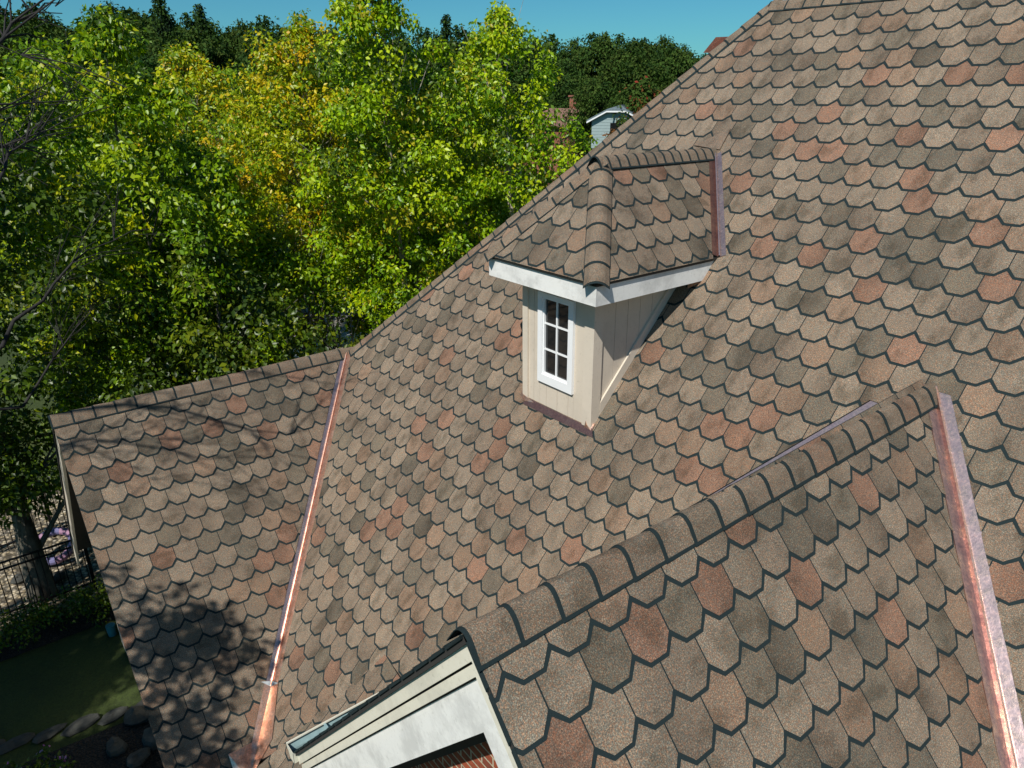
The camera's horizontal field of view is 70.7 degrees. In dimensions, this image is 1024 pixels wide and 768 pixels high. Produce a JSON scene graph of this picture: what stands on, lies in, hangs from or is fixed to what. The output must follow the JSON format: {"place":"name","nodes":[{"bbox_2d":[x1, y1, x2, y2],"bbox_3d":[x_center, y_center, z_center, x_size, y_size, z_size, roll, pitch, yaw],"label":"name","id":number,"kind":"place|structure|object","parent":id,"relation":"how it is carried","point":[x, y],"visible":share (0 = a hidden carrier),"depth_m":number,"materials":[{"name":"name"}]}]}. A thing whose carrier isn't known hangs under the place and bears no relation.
{"place":"outdoors","nodes":[
{"label":"outdoors","id":0,"kind":"place"},
{"bbox_2d":[0,484,106,633],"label":"gravel path","id":1,"kind":"structure","parent":0,"point":[6,554],"depth_m":14.02,"materials":[{"name":"grey gravel"}]},
{"bbox_2d":[0,479,67,552],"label":"iron fence","id":2,"kind":"object","parent":1,"relation":"on","point":[49,520],"visible":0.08,"depth_m":14.69,"materials":[{"name":"black metal"}]},
{"bbox_2d":[39,527,72,564],"bbox_3d":[-8.969,3.172,14.149,0.790,0.478,0.735,-17,27,-35],"label":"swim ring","id":3,"kind":"object","parent":1,"relation":"on","point":[61,531],"visible":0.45,"depth_m":14.13,"materials":[{"name":"purple plastic"}]},
{"bbox_2d":[53,571,64,583],"bbox_3d":[-8.620,3.661,13.606,0.395,0.236,0.319,-17,27,-35],"label":"boulder","id":4,"kind":"object","parent":1,"relation":"on","point":[57,579],"visible":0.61,"depth_m":13.56,"materials":[{"name":"stone"}]},
{"bbox_2d":[0,55,133,604],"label":"leafy tree","id":5,"kind":"object","parent":1,"relation":"on","point":[16,490],"visible":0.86,"depth_m":11.53,"materials":[{"name":"green plant"}]},
{"bbox_2d":[0,140,537,767],"bbox_3d":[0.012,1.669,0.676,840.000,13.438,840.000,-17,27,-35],"label":"ground","id":6,"kind":"structure","parent":0,"point":[68,680],"depth_m":11.29,"materials":[{"name":"green plant"}]},
{"bbox_2d":[0,34,15,61],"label":"tree","id":7,"kind":"object","parent":6,"relation":"on","point":[5,44],"visible":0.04,"depth_m":70.65,"materials":[{"name":"green plant"}]},
{"bbox_2d":[0,3,22,32],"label":"tree","id":8,"kind":"object","parent":6,"relation":"on","point":[2,16],"visible":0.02,"depth_m":87.14,"materials":[{"name":"green plant"}]},
{"bbox_2d":[0,732,34,754],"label":"edging stone","id":9,"kind":"object","parent":6,"relation":"on","point":[14,743],"visible":1,"depth_m":10.18,"materials":[{"name":"grey stone"}]},
{"bbox_2d":[0,52,75,182],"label":"tree","id":10,"kind":"object","parent":6,"relation":"on","point":[23,73],"visible":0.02,"depth_m":54.22,"materials":[{"name":"green plant"}]},
{"bbox_2d":[12,1,65,28],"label":"tree","id":11,"kind":"object","parent":6,"relation":"on","point":[36,8],"visible":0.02,"depth_m":87.54,"materials":[{"name":"green plant"}]},
{"bbox_2d":[0,12,80,65],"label":"tree","id":12,"kind":"object","parent":6,"relation":"on","point":[33,23],"visible":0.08,"depth_m":69.82,"materials":[{"name":"green plant"}]},
{"bbox_2d":[0,540,97,616],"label":"iron fence","id":13,"kind":"object","parent":6,"relation":"on","point":[53,553],"visible":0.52,"depth_m":12.74,"materials":[{"name":"black metal"}]},
{"bbox_2d":[32,723,66,743],"bbox_3d":[-6.627,5.010,10.362,0.454,0.086,0.219,-17,27,-35],"label":"edging stone","id":14,"kind":"object","parent":6,"relation":"on","point":[46,734],"visible":1,"depth_m":10.32,"materials":[{"name":"grey stone"}]},
{"bbox_2d":[34,13,76,36],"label":"tree","id":15,"kind":"object","parent":6,"relation":"on","point":[53,28],"visible":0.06,"depth_m":86.57,"materials":[{"name":"green plant"}]},
{"bbox_2d":[0,598,114,661],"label":"hedge bed","id":16,"kind":"object","parent":6,"relation":"on","point":[50,634],"depth_m":12.34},
{"bbox_2d":[0,574,110,652],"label":"hedge","id":17,"kind":"object","parent":16,"relation":"on","point":[41,615],"visible":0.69,"depth_m":12.30,"materials":[{"name":"green plant"}]},
{"bbox_2d":[14,354,141,503],"bbox_3d":[-9.041,0.791,16.075,3.083,3.895,3.649,1,22,4],"label":"bush","id":18,"kind":"object","parent":6,"relation":"on","point":[47,430],"visible":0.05,"depth_m":15.24,"materials":[{"name":"green plant"}]},
{"bbox_2d":[60,713,99,736],"bbox_3d":[-6.282,4.949,10.496,0.519,0.104,0.273,-17,27,-35],"label":"edging stone","id":19,"kind":"object","parent":6,"relation":"on","point":[80,724],"visible":1,"depth_m":10.45,"materials":[{"name":"grey stone"}]},
{"bbox_2d":[43,42,122,143],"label":"tree","id":20,"kind":"object","parent":6,"relation":"on","point":[66,48],"depth_m":63.78,"materials":[{"name":"green plant"}]},
{"bbox_2d":[13,721,163,767],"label":"planting bed","id":21,"kind":"object","parent":6,"relation":"on","point":[88,752],"depth_m":10.07,"materials":[{"name":"brown soil"}]},
{"bbox_2d":[2,744,77,767],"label":"flowering plant","id":22,"kind":"object","parent":21,"relation":"on","point":[61,759],"visible":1,"depth_m":9.67,"materials":[{"name":"green plant"}]},
{"bbox_2d":[106,736,127,756],"bbox_3d":[-5.535,5.074,10.075,0.316,0.196,0.242,11,25,26],"label":"boulder","id":23,"kind":"object","parent":21,"relation":"on","point":[116,746],"visible":1,"depth_m":10.02,"materials":[{"name":"stone"}]},
{"bbox_2d":[123,706,147,725],"bbox_3d":[-5.515,4.862,10.581,0.328,0.249,0.404,-17,27,-35],"label":"boulder","id":24,"kind":"object","parent":21,"relation":"on","point":[135,715],"visible":0.98,"depth_m":10.49,"materials":[{"name":"stone"}]},
{"bbox_2d":[126,747,150,767],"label":"boulder","id":25,"kind":"object","parent":21,"relation":"on","point":[137,758],"visible":1,"depth_m":9.85,"materials":[{"name":"stone"}]},
{"bbox_2d":[142,727,157,750],"bbox_3d":[-5.009,4.987,10.232,0.416,0.259,0.327,-17,27,-35],"label":"boulder","id":26,"kind":"object","parent":21,"relation":"on","point":[148,739],"visible":0.29,"depth_m":10.08,"materials":[{"name":"stone"}]},
{"bbox_2d":[0,0,179,410],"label":"overhanging tree","id":27,"kind":"object","parent":6,"relation":"on","point":[6,33],"visible":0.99,"depth_m":7.12,"materials":[{"name":"green plant"}]},
{"bbox_2d":[61,56,141,178],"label":"tree","id":28,"kind":"object","parent":6,"relation":"on","point":[86,65],"visible":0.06,"depth_m":56.09,"materials":[{"name":"green plant"}]},
{"bbox_2d":[105,622,115,636],"bbox_3d":[-6.781,4.163,12.222,0.150,0.200,0.150,-17,27,-35],"label":"watering bucket","id":29,"kind":"object","parent":6,"relation":"on","point":[110,629],"visible":1,"depth_m":12.18,"materials":[{"name":"teal plastic"}]},
{"bbox_2d":[0,31,223,379],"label":"leafy tree","id":30,"kind":"object","parent":6,"relation":"on","point":[7,99],"visible":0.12,"depth_m":15.61,"materials":[{"name":"green plant"}]},
{"bbox_2d":[97,706,128,725],"bbox_3d":[-5.885,4.888,10.648,0.436,0.090,0.242,-17,27,-35],"label":"edging stone","id":31,"kind":"object","parent":6,"relation":"on","point":[112,715],"visible":0.99,"depth_m":10.61,"materials":[{"name":"grey stone"}]},
{"bbox_2d":[92,0,142,29],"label":"tree","id":32,"kind":"object","parent":6,"relation":"on","point":[111,7],"visible":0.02,"depth_m":89.85,"materials":[{"name":"green plant"}]},
{"bbox_2d":[96,13,156,68],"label":"tree","id":33,"kind":"object","parent":6,"relation":"on","point":[140,38],"visible":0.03,"depth_m":74.06,"materials":[{"name":"green plant"}]},
{"bbox_2d":[115,6,146,25],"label":"tree","id":34,"kind":"object","parent":6,"relation":"on","point":[128,11],"visible":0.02,"depth_m":93.06,"materials":[{"name":"green plant"}]},
{"bbox_2d":[0,3,287,413],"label":"leafy tree","id":35,"kind":"object","parent":6,"relation":"on","point":[125,173],"visible":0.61,"depth_m":11.96,"materials":[{"name":"green plant"}]},
{"bbox_2d":[60,106,233,280],"bbox_3d":[-13.452,-6.830,28.217,7.704,8.675,8.472,6,23,16],"label":"leafy tree","id":36,"kind":"object","parent":6,"relation":"on","point":[125,134],"visible":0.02,"depth_m":25.94,"materials":[{"name":"green plant"}]},
{"bbox_2d":[112,34,187,133],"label":"tree","id":37,"kind":"object","parent":6,"relation":"on","point":[155,47],"visible":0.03,"depth_m":65.54,"materials":[{"name":"green plant"}]},
{"bbox_2d":[127,16,172,64],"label":"tree","id":38,"kind":"object","parent":6,"relation":"on","point":[138,23],"visible":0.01,"depth_m":77.05,"materials":[{"name":"green plant"}]},
{"bbox_2d":[143,7,181,30],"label":"tree","id":39,"kind":"object","parent":6,"relation":"on","point":[150,18],"visible":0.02,"depth_m":93.80,"materials":[{"name":"green plant"}]},
{"bbox_2d":[150,0,175,42],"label":"pine tree","id":40,"kind":"object","parent":6,"relation":"on","point":[164,27],"visible":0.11,"depth_m":81.93,"materials":[{"name":"green plant"}]},
{"bbox_2d":[126,50,205,151],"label":"tree","id":41,"kind":"object","parent":6,"relation":"on","point":[144,59],"visible":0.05,"depth_m":57.16,"materials":[{"name":"green plant"}]},
{"bbox_2d":[165,29,195,71],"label":"tree","id":42,"kind":"object","parent":6,"relation":"on","point":[176,34],"visible":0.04,"depth_m":81.58,"materials":[{"name":"green plant"}]},
{"bbox_2d":[151,64,225,149],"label":"tree","id":43,"kind":"object","parent":6,"relation":"on","point":[187,84],"depth_m":58.74,"materials":[{"name":"green plant"}]},
{"bbox_2d":[67,127,326,396],"bbox_3d":[-6.324,-1.385,15.627,5.602,7.925,4.569,3,22,8],"label":"leafy tree","id":44,"kind":"object","parent":6,"relation":"on","point":[287,264],"visible":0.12,"depth_m":14.41,"materials":[{"name":"green plant"}]},
{"bbox_2d":[192,3,213,45],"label":"pine tree","id":45,"kind":"object","parent":6,"relation":"on","point":[200,19],"visible":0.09,"depth_m":83.22,"materials":[{"name":"green plant"}]},
{"bbox_2d":[171,11,237,62],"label":"tree","id":46,"kind":"object","parent":6,"relation":"on","point":[188,21],"visible":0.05,"depth_m":91.43,"materials":[{"name":"green plant"}]},
{"bbox_2d":[174,27,237,74],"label":"tree","id":47,"kind":"object","parent":6,"relation":"on","point":[208,49],"visible":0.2,"depth_m":80.19,"materials":[{"name":"green plant"}]},
{"bbox_2d":[180,18,235,59],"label":"tree","id":48,"kind":"object","parent":6,"relation":"on","point":[218,33],"visible":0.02,"depth_m":89.75,"materials":[{"name":"green plant"}]},
{"bbox_2d":[122,39,295,279],"bbox_3d":[-8.292,-4.843,21.541,5.383,9.930,7.011,-17,27,-35],"label":"golden tree","id":49,"kind":"object","parent":6,"relation":"on","point":[194,60],"visible":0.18,"depth_m":19.41,"materials":[{"name":"green plant"}]},
{"bbox_2d":[184,27,240,69],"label":"tree","id":50,"kind":"object","parent":6,"relation":"on","point":[210,35],"visible":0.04,"depth_m":84.43,"materials":[{"name":"green plant"}]},
{"bbox_2d":[192,66,249,162],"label":"tree","id":51,"kind":"object","parent":6,"relation":"on","point":[231,87],"visible":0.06,"depth_m":59.51,"materials":[{"name":"green plant"}]},
{"bbox_2d":[84,237,363,402],"bbox_3d":[-5.015,0.385,13.358,5.481,6.350,4.155,-17,27,-35],"label":"leafy tree","id":52,"kind":"object","parent":6,"relation":"on","point":[213,352],"visible":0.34,"depth_m":12.05,"materials":[{"name":"green plant"}]},
{"bbox_2d":[220,18,258,67],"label":"tree","id":53,"kind":"object","parent":6,"relation":"on","point":[236,36],"visible":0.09,"depth_m":90.72,"materials":[{"name":"green plant"}]},
{"bbox_2d":[228,47,267,77],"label":"tree","id":54,"kind":"object","parent":6,"relation":"on","point":[246,59],"visible":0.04,"depth_m":70.66,"materials":[{"name":"green plant"}]},
{"bbox_2d":[233,29,280,74],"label":"tree","id":55,"kind":"object","parent":6,"relation":"on","point":[240,51],"visible":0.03,"depth_m":80.60,"materials":[{"name":"green plant"}]},
{"bbox_2d":[232,14,285,61],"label":"tree","id":56,"kind":"object","parent":6,"relation":"on","point":[260,25],"visible":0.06,"depth_m":91.58,"materials":[{"name":"green plant"}]},
{"bbox_2d":[224,318,297,375],"bbox_3d":[-4.129,1.149,13.307,2.559,4.961,2.384,6,23,15],"label":"round leaved bush","id":57,"kind":"object","parent":6,"relation":"on","point":[276,333],"visible":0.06,"depth_m":12.35,"materials":[{"name":"green plant"}]},
{"bbox_2d":[243,63,297,183],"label":"tree","id":58,"kind":"object","parent":6,"relation":"on","point":[279,120],"visible":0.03,"depth_m":57.99,"materials":[{"name":"green plant"}]},
{"bbox_2d":[241,223,376,354],"bbox_3d":[-4.479,-0.581,16.281,2.769,5.944,3.043,-17,27,-35],"label":"leaning birch","id":59,"kind":"object","parent":6,"relation":"on","point":[327,297],"visible":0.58,"depth_m":15.36,"materials":[{"name":"green plant"}]},
{"bbox_2d":[200,8,420,351],"bbox_3d":[-4.985,-3.738,18.285,5.891,10.282,6.198,-17,27,-35],"label":"golden tree","id":60,"kind":"object","parent":6,"relation":"on","point":[294,51],"visible":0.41,"depth_m":16.17,"materials":[{"name":"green plant"}]},
{"bbox_2d":[248,72,439,326],"bbox_3d":[-4.730,-4.211,20.927,5.203,9.176,5.427,-17,27,-35],"label":"leafy tree","id":61,"kind":"object","parent":6,"relation":"on","point":[307,147],"visible":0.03,"depth_m":19.73,"materials":[{"name":"green plant"}]},
{"bbox_2d":[293,0,477,344],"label":"birch tree","id":62,"kind":"object","parent":6,"relation":"on","point":[373,105],"visible":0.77,"depth_m":14.32,"materials":[{"name":"green plant"}]},
{"bbox_2d":[386,33,422,64],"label":"tree","id":63,"kind":"object","parent":6,"relation":"on","point":[404,42],"visible":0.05,"depth_m":100.44,"materials":[{"name":"green plant"}]},
{"bbox_2d":[396,61,433,149],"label":"tree","id":64,"kind":"object","parent":6,"relation":"on","point":[421,65],"visible":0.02,"depth_m":78.16,"materials":[{"name":"green plant"}]},
{"bbox_2d":[405,27,437,61],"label":"tree","id":65,"kind":"object","parent":6,"relation":"on","point":[424,35],"visible":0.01,"depth_m":100.77,"materials":[{"name":"green plant"}]},
{"bbox_2d":[316,94,534,303],"bbox_3d":[-1.568,-3.603,20.197,6.608,8.549,4.807,-17,27,-35],"label":"leafy tree","id":66,"kind":"object","parent":6,"relation":"on","point":[421,164],"visible":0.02,"depth_m":18.75,"materials":[{"name":"green plant"}]},
{"bbox_2d":[415,30,440,75],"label":"tree","id":67,"kind":"object","parent":6,"relation":"on","point":[431,65],"visible":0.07,"depth_m":98.01,"materials":[{"name":"green plant"}]},
{"bbox_2d":[412,67,473,160],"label":"tree","id":68,"kind":"object","parent":6,"relation":"on","point":[434,103],"visible":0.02,"depth_m":60.22,"materials":[{"name":"green plant"}]},
{"bbox_2d":[435,14,452,69],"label":"pine tree","id":69,"kind":"object","parent":6,"relation":"on","point":[446,32],"visible":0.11,"depth_m":89.45,"materials":[{"name":"green plant"}]},
{"bbox_2d":[427,23,469,73],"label":"tree","id":70,"kind":"object","parent":6,"relation":"on","point":[458,34],"visible":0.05,"depth_m":99.03,"materials":[{"name":"green plant"}]},
{"bbox_2d":[433,37,474,70],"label":"tree","id":71,"kind":"object","parent":6,"relation":"on","point":[456,48],"visible":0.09,"depth_m":82.08,"materials":[{"name":"green plant"}]},
{"bbox_2d":[436,167,545,273],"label":"leafy tree","id":72,"kind":"object","parent":6,"relation":"on","point":[525,184],"visible":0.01,"depth_m":25.82,"materials":[{"name":"green plant"}]},
{"bbox_2d":[385,0,598,290],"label":"birch tree","id":73,"kind":"object","parent":6,"relation":"on","point":[489,105],"visible":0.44,"depth_m":15.39,"materials":[{"name":"green plant"}]},
{"bbox_2d":[466,42,528,102],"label":"tree","id":74,"kind":"object","parent":6,"relation":"on","point":[515,84],"visible":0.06,"depth_m":82.83,"materials":[{"name":"green plant"}]},
{"bbox_2d":[503,47,549,141],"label":"tree","id":75,"kind":"object","parent":6,"relation":"on","point":[524,69],"visible":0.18,"depth_m":84.72,"materials":[{"name":"green plant"}]},
{"bbox_2d":[47,0,1023,767],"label":"house","id":76,"kind":"structure","parent":6,"relation":"on","point":[679,422],"depth_m":5.95,"materials":[{"name":"brown tile"}]},
{"bbox_2d":[537,291,575,394],"bbox_3d":[0.404,-0.376,6.506,0.058,0.862,0.472,-17,27,-35],"label":"window","id":77,"kind":"structure","parent":76,"relation":"in","point":[556,314],"depth_m":6.50,"materials":[{"name":"white plastic"}]},
{"bbox_2d":[524,36,559,96],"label":"tree","id":78,"kind":"object","parent":6,"relation":"on","point":[534,44],"visible":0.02,"depth_m":98.91,"materials":[{"name":"green plant"}]},
{"bbox_2d":[518,61,575,130],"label":"tree","id":79,"kind":"object","parent":6,"relation":"on","point":[562,80],"visible":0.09,"depth_m":72.37,"materials":[{"name":"green plant"}]},
{"bbox_2d":[520,95,592,184],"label":"house","id":80,"kind":"structure","parent":6,"relation":"on","point":[558,141],"depth_m":66.26,"materials":[{"name":"red brick"}]},
{"bbox_2d":[544,33,568,63],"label":"tree","id":81,"kind":"object","parent":6,"relation":"on","point":[552,40],"visible":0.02,"depth_m":104.93,"materials":[{"name":"green plant"}]},
{"bbox_2d":[527,45,586,87],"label":"tree","id":82,"kind":"object","parent":6,"relation":"on","point":[554,51],"visible":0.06,"depth_m":88.36,"materials":[{"name":"green plant"}]},
{"bbox_2d":[540,82,575,110],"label":"tree","id":83,"kind":"object","parent":6,"relation":"on","point":[567,89],"visible":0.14,"depth_m":69.15,"materials":[{"name":"green plant"}]},
{"bbox_2d":[552,61,589,100],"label":"tree","id":84,"kind":"object","parent":6,"relation":"on","point":[569,67],"visible":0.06,"depth_m":79.00,"materials":[{"name":"green plant"}]},
{"bbox_2d":[558,37,595,81],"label":"tree","id":85,"kind":"object","parent":6,"relation":"on","point":[569,53],"visible":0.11,"depth_m":105.02,"materials":[{"name":"green plant"}]},
{"bbox_2d":[551,76,612,160],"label":"tree","id":86,"kind":"object","parent":6,"relation":"on","point":[591,94],"visible":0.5,"depth_m":62.51,"materials":[{"name":"green plant"}]},
{"bbox_2d":[570,32,607,79],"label":"tree","id":87,"kind":"object","parent":6,"relation":"on","point":[590,36],"visible":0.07,"depth_m":102.78,"materials":[{"name":"green plant"}]},
{"bbox_2d":[576,81,618,154],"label":"tree","id":88,"kind":"object","parent":6,"relation":"on","point":[607,86],"visible":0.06,"depth_m":63.72,"materials":[{"name":"green plant"}]},
{"bbox_2d":[572,31,624,81],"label":"tree","id":89,"kind":"object","parent":6,"relation":"on","point":[604,47],"visible":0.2,"depth_m":98.89,"materials":[{"name":"green plant"}]},
{"bbox_2d":[583,81,634,136],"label":"tree","id":90,"kind":"object","parent":6,"relation":"on","point":[622,102],"visible":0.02,"depth_m":61.17,"materials":[{"name":"green plant"}]},
{"bbox_2d":[586,105,633,147],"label":"house","id":91,"kind":"structure","parent":6,"relation":"on","point":[603,122],"depth_m":57.17,"materials":[{"name":"blue"}]},
{"bbox_2d":[591,33,636,77],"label":"tree","id":92,"kind":"object","parent":6,"relation":"on","point":[618,39],"visible":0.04,"depth_m":102.96,"materials":[{"name":"green plant"}]},
{"bbox_2d":[592,46,637,92],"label":"tree","id":93,"kind":"object","parent":6,"relation":"on","point":[611,63],"visible":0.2,"depth_m":87.35,"materials":[{"name":"green plant"}]},
{"bbox_2d":[597,42,654,94],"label":"tree","id":94,"kind":"object","parent":6,"relation":"on","point":[634,51],"visible":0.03,"depth_m":88.09,"materials":[{"name":"green plant"}]},
{"bbox_2d":[586,54,673,106],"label":"tree","id":95,"kind":"object","parent":6,"relation":"on","point":[635,71],"visible":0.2,"depth_m":72.90,"materials":[{"name":"green plant"}]},
{"bbox_2d":[602,76,660,136],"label":"red tipped tree","id":96,"kind":"object","parent":6,"relation":"on","point":[643,95],"visible":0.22,"depth_m":56.22,"materials":[{"name":"green plant"}]},
{"bbox_2d":[632,42,666,63],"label":"tree","id":97,"kind":"object","parent":6,"relation":"on","point":[649,53],"visible":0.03,"depth_m":89.02,"materials":[{"name":"green plant"}]},
{"bbox_2d":[646,50,673,79],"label":"tree","id":98,"kind":"object","parent":6,"relation":"on","point":[658,55],"visible":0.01,"depth_m":84.13,"materials":[{"name":"green plant"}]},
{"bbox_2d":[649,34,677,57],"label":"tree","id":99,"kind":"object","parent":6,"relation":"on","point":[662,41],"visible":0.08,"depth_m":103.12,"materials":[{"name":"green plant"}]},
{"bbox_2d":[645,46,694,80],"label":"tree","id":100,"kind":"object","parent":6,"relation":"on","point":[678,56],"visible":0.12,"depth_m":81.71,"materials":[{"name":"green plant"}]},
{"bbox_2d":[654,42,691,76],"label":"tree","id":101,"kind":"object","parent":6,"relation":"on","point":[674,47],"visible":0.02,"depth_m":99.30,"materials":[{"name":"green plant"}]},
{"bbox_2d":[680,42,699,63],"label":"tree","id":102,"kind":"object","parent":6,"relation":"on","point":[690,53],"visible":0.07,"depth_m":101.73,"materials":[{"name":"green plant"}]},
{"bbox_3d":[-5.839,-0.150,22.471,2.600,0.450,4.800,-17,27,-35],"label":"swimming pool","id":103,"kind":"object","parent":6,"relation":"on","visible":0},
{"bbox_2d":[294,336,356,357],"bbox_3d":[-4.789,-0.231,20.175,2.402,2.350,2.402,-6,23,-15],"label":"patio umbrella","id":104,"kind":"object","parent":103,"relation":"on","point":[343,344],"visible":0.13,"depth_m":19.62,"materials":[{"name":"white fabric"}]},
{"bbox_2d":[294,296,379,336],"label":"patio","id":105,"kind":"structure","parent":0,"point":[341,325],"depth_m":28.83,"materials":[{"name":"grey stone"}]},
{"bbox_2d":[0,0,772,57],"label":"sky","id":106,"kind":"structure","parent":0,"point":[697,23],"materials":[{"name":"blue"}]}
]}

